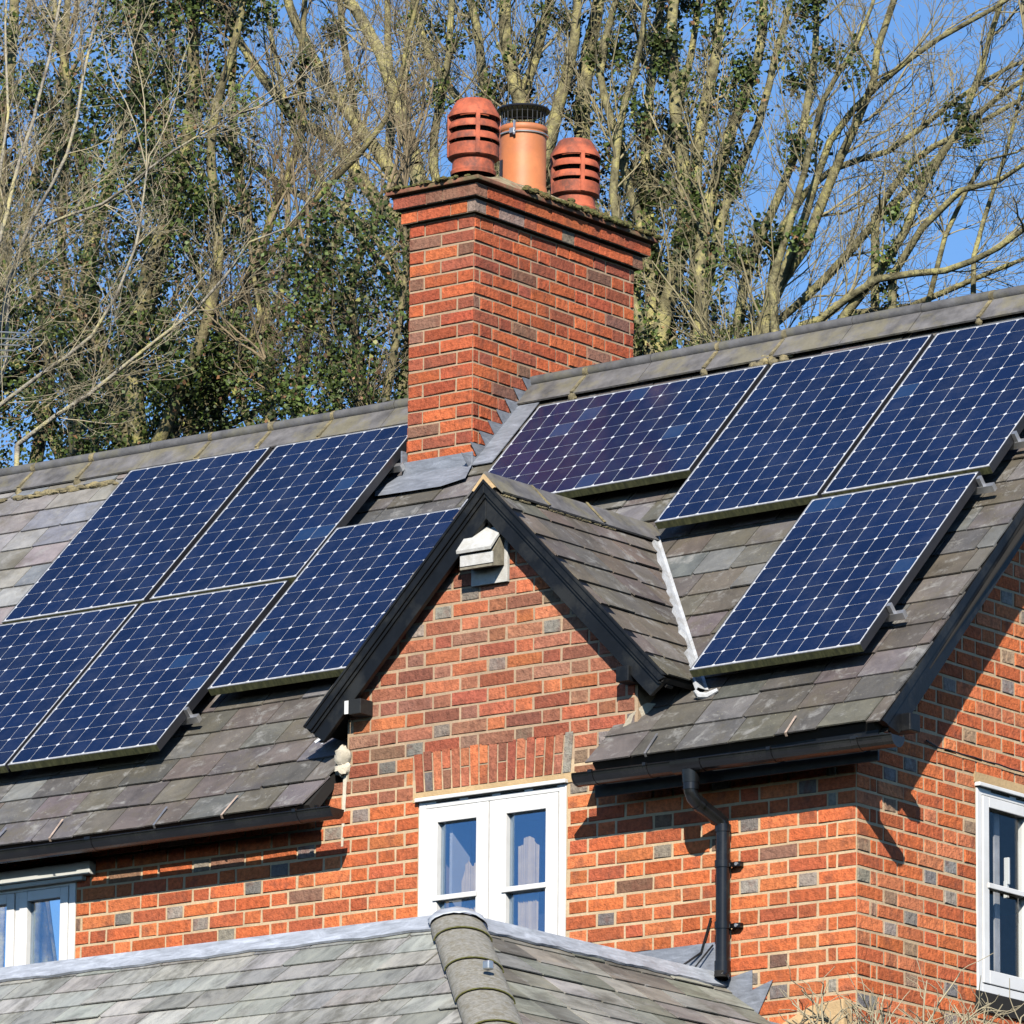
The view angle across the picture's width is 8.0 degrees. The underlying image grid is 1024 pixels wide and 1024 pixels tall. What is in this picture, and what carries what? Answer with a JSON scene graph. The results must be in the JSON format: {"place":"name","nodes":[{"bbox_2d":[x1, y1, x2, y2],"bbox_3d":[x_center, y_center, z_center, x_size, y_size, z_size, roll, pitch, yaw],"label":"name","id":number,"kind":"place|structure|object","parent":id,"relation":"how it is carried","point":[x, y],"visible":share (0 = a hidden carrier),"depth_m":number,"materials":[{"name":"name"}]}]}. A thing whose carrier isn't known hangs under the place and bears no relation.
{"place":"outdoors","nodes":[
{"label":"outdoors","id":0,"kind":"place"},
{"bbox_2d":[0,0,1023,966],"label":"sky","id":1,"kind":"structure","parent":0,"point":[955,251],"materials":[{"name":"blue"}]},
{"bbox_3d":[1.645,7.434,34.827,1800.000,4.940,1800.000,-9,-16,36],"label":"ground","id":2,"kind":"structure","parent":0,"visible":0},
{"bbox_2d":[0,331,29,356],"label":"television aerial","id":3,"kind":"object","parent":2,"relation":"on","point":[12,338],"visible":1,"depth_m":49.21,"materials":[{"name":"metal"}]},
{"bbox_2d":[0,0,168,963],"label":"ivy clad tree","id":4,"kind":"object","parent":2,"relation":"on","point":[44,949],"visible":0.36,"depth_m":61.09,"materials":[{"name":"green plant"}]},
{"bbox_2d":[3,0,346,455],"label":"ivy clad tree","id":5,"kind":"object","parent":2,"relation":"on","point":[178,394],"visible":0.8,"depth_m":58.56,"materials":[{"name":"green plant"}]},
{"bbox_2d":[0,0,386,460],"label":"ivy clad tree","id":6,"kind":"object","parent":2,"relation":"on","point":[69,447],"visible":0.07,"depth_m":67.42,"materials":[{"name":"green plant"}]},
{"bbox_2d":[0,0,447,967],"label":"bare tree","id":7,"kind":"object","parent":2,"relation":"on","point":[14,270],"visible":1,"depth_m":55.41,"materials":[{"name":"brown plant"}]},
{"bbox_2d":[102,0,456,425],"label":"bare tree","id":8,"kind":"object","parent":2,"relation":"on","point":[358,87],"visible":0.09,"depth_m":67.20,"materials":[{"name":"brown plant"}]},
{"bbox_2d":[141,48,448,426],"bbox_3d":[-1.384,3.319,55.241,1.957,14.045,3.092,9,-16,-33],"label":"ivy bush","id":9,"kind":"object","parent":2,"relation":"on","point":[352,366],"visible":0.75,"depth_m":56.16,"materials":[{"name":"green plant"}]},
{"bbox_2d":[80,0,514,394],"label":"bare tree","id":10,"kind":"object","parent":2,"relation":"on","point":[353,7],"visible":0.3,"depth_m":60.30,"materials":[{"name":"brown plant"}]},
{"bbox_2d":[124,0,579,436],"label":"bare tree","id":11,"kind":"object","parent":2,"relation":"on","point":[338,174],"visible":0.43,"depth_m":59.14,"materials":[{"name":"brown plant"}]},
{"bbox_2d":[0,97,1023,1023],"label":"brick house","id":12,"kind":"structure","parent":2,"relation":"on","point":[552,781],"depth_m":37.66,"materials":[{"name":"brick"}]},
{"bbox_2d":[0,860,95,966],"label":"window","id":13,"kind":"structure","parent":12,"relation":"in","point":[20,889],"depth_m":39.36,"materials":[{"name":"white paint"}]},
{"bbox_2d":[181,707,201,724],"bbox_3d":[-2.578,1.277,40.055,2.235,0.174,0.102,-9,-16,36],"label":"mounting rail","id":14,"kind":"object","parent":12,"relation":"attached to","point":[191,718],"visible":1,"depth_m":39.41,"materials":[{"name":"metal"}]},
{"bbox_2d":[0,603,139,772],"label":"solar panel","id":15,"kind":"object","parent":14,"relation":"attached to","point":[45,663],"visible":1,"depth_m":40.75,"materials":[{"name":"blue glass"}]},
{"bbox_2d":[8,580,290,771],"bbox_3d":[-1.975,0.892,40.057,1.046,0.047,1.560,-9,29,36],"label":"solar panel","id":16,"kind":"object","parent":14,"relation":"attached to","point":[151,672],"visible":1,"depth_m":39.99,"materials":[{"name":"blue glass"}]},
{"bbox_2d":[388,462,404,473],"bbox_3d":[-1.505,-0.067,41.787,2.240,0.141,0.071,-9,-16,36],"label":"mounting rail","id":17,"kind":"object","parent":12,"relation":"attached to","point":[398,467],"visible":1,"depth_m":41.14,"materials":[{"name":"metal"}]},
{"bbox_2d":[2,447,271,623],"bbox_3d":[-2.129,0.143,41.799,1.046,0.047,1.560,-9,29,36],"label":"solar panel","id":18,"kind":"object","parent":17,"relation":"attached to","point":[138,535],"visible":1,"depth_m":41.76,"materials":[{"name":"blue glass"}]},
{"bbox_2d":[150,423,407,600],"bbox_3d":[-1.260,0.005,41.162,1.046,0.047,1.560,-9,29,36],"label":"solar panel","id":19,"kind":"object","parent":17,"relation":"attached to","point":[287,511],"visible":1,"depth_m":41.12,"materials":[{"name":"blue glass"}]},
{"bbox_2d":[456,524,509,586],"bbox_3d":[-0.151,0.206,37.852,0.240,0.320,0.146,-9,-16,36],"label":"bat box","id":20,"kind":"object","parent":12,"relation":"attached to","point":[485,556],"visible":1,"depth_m":37.83,"materials":[{"name":"white wood"}]},
{"bbox_2d":[414,779,567,936],"bbox_3d":[0.067,2.011,37.719,0.974,1.097,0.630,-9,-16,36],"label":"window","id":21,"kind":"structure","parent":12,"relation":"in","point":[517,877],"depth_m":37.55,"materials":[{"name":"white paint"}]},
{"bbox_2d":[884,602,907,622],"bbox_3d":[1.498,0.616,37.003,1.165,0.183,0.103,-9,-16,36],"label":"mounting rail","id":22,"kind":"object","parent":12,"relation":"attached to","point":[894,615],"visible":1,"depth_m":36.68,"materials":[{"name":"metal"}]},
{"bbox_2d":[689,471,982,676],"bbox_3d":[1.656,0.313,37.320,1.046,0.047,1.560,-10,28,36],"label":"solar panel","id":23,"kind":"object","parent":22,"relation":"attached to","point":[836,575],"visible":1,"depth_m":37.26,"materials":[{"name":"blue glass"}]},
{"bbox_2d":[971,475,996,495],"bbox_3d":[1.999,-0.025,37.816,1.165,0.183,0.103,-9,-16,36],"label":"mounting rail","id":24,"kind":"object","parent":12,"relation":"attached to","point":[983,487],"visible":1,"depth_m":37.50,"materials":[{"name":"metal"}]},
{"bbox_2d":[975,781,1023,1000],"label":"window","id":25,"kind":"structure","parent":12,"relation":"in","point":[997,800],"depth_m":37.15,"materials":[{"name":"white paint"}]},
{"bbox_2d":[1008,431,1023,450],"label":"mounting rail","id":26,"kind":"object","parent":12,"relation":"attached to","point":[1018,443],"visible":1,"depth_m":37.78,"materials":[{"name":"metal"}]},
{"bbox_2d":[655,334,933,528],"bbox_3d":[1.515,-0.432,39.064,1.046,0.047,1.560,-10,28,36],"label":"solar panel","id":27,"kind":"object","parent":26,"relation":"on","point":[793,432],"visible":1,"depth_m":39.01,"materials":[{"name":"blue glass"}]},
{"bbox_2d":[822,317,1023,496],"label":"solar panel","id":28,"kind":"object","parent":26,"relation":"attached to","point":[954,405],"visible":1,"depth_m":38.34,"materials":[{"name":"blue glass"}]},
{"bbox_2d":[387,0,693,323],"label":"ivy clad tree","id":29,"kind":"object","parent":2,"relation":"on","point":[512,58],"visible":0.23,"depth_m":60.48,"materials":[{"name":"green plant"}]},
{"bbox_2d":[543,0,839,356],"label":"ivy clad tree","id":30,"kind":"object","parent":2,"relation":"on","point":[691,220],"visible":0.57,"depth_m":58.80,"materials":[{"name":"green plant"}]},
{"bbox_2d":[634,0,1023,348],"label":"bare tree","id":31,"kind":"object","parent":2,"relation":"on","point":[769,318],"visible":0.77,"depth_m":55.69,"materials":[{"name":"brown plant"}]},
{"bbox_2d":[778,953,1023,1023],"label":"bare shrub","id":32,"kind":"object","parent":2,"relation":"on","point":[881,1017],"visible":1,"depth_m":35.77,"materials":[{"name":"beige plant"}]},
{"bbox_3d":[1.550,-0.576,39.546,3.825,0.175,0.084,-9,-16,36],"label":"mounting rail","id":33,"kind":"object","parent":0,"visible":0},
{"bbox_2d":[458,364,769,509],"bbox_3d":[0.559,-0.391,40.029,1.559,0.047,1.047,-10,28,36],"label":"solar panel","id":34,"kind":"object","parent":33,"relation":"attached to","point":[639,436],"visible":0.91,"depth_m":39.96,"materials":[{"name":"blue glass"}]},
{"bbox_3d":[-0.605,0.228,40.203,1.110,0.148,0.073,-9,-16,36],"label":"mounting rail","id":35,"kind":"object","parent":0,"visible":0},
{"bbox_2d":[208,507,461,695],"bbox_3d":[-0.880,0.470,39.773,1.046,0.047,1.560,-9,29,36],"label":"solar panel","id":36,"kind":"object","parent":35,"relation":"attached to","point":[326,613],"visible":0.83,"depth_m":39.75,"materials":[{"name":"blue glass"}]}
]}

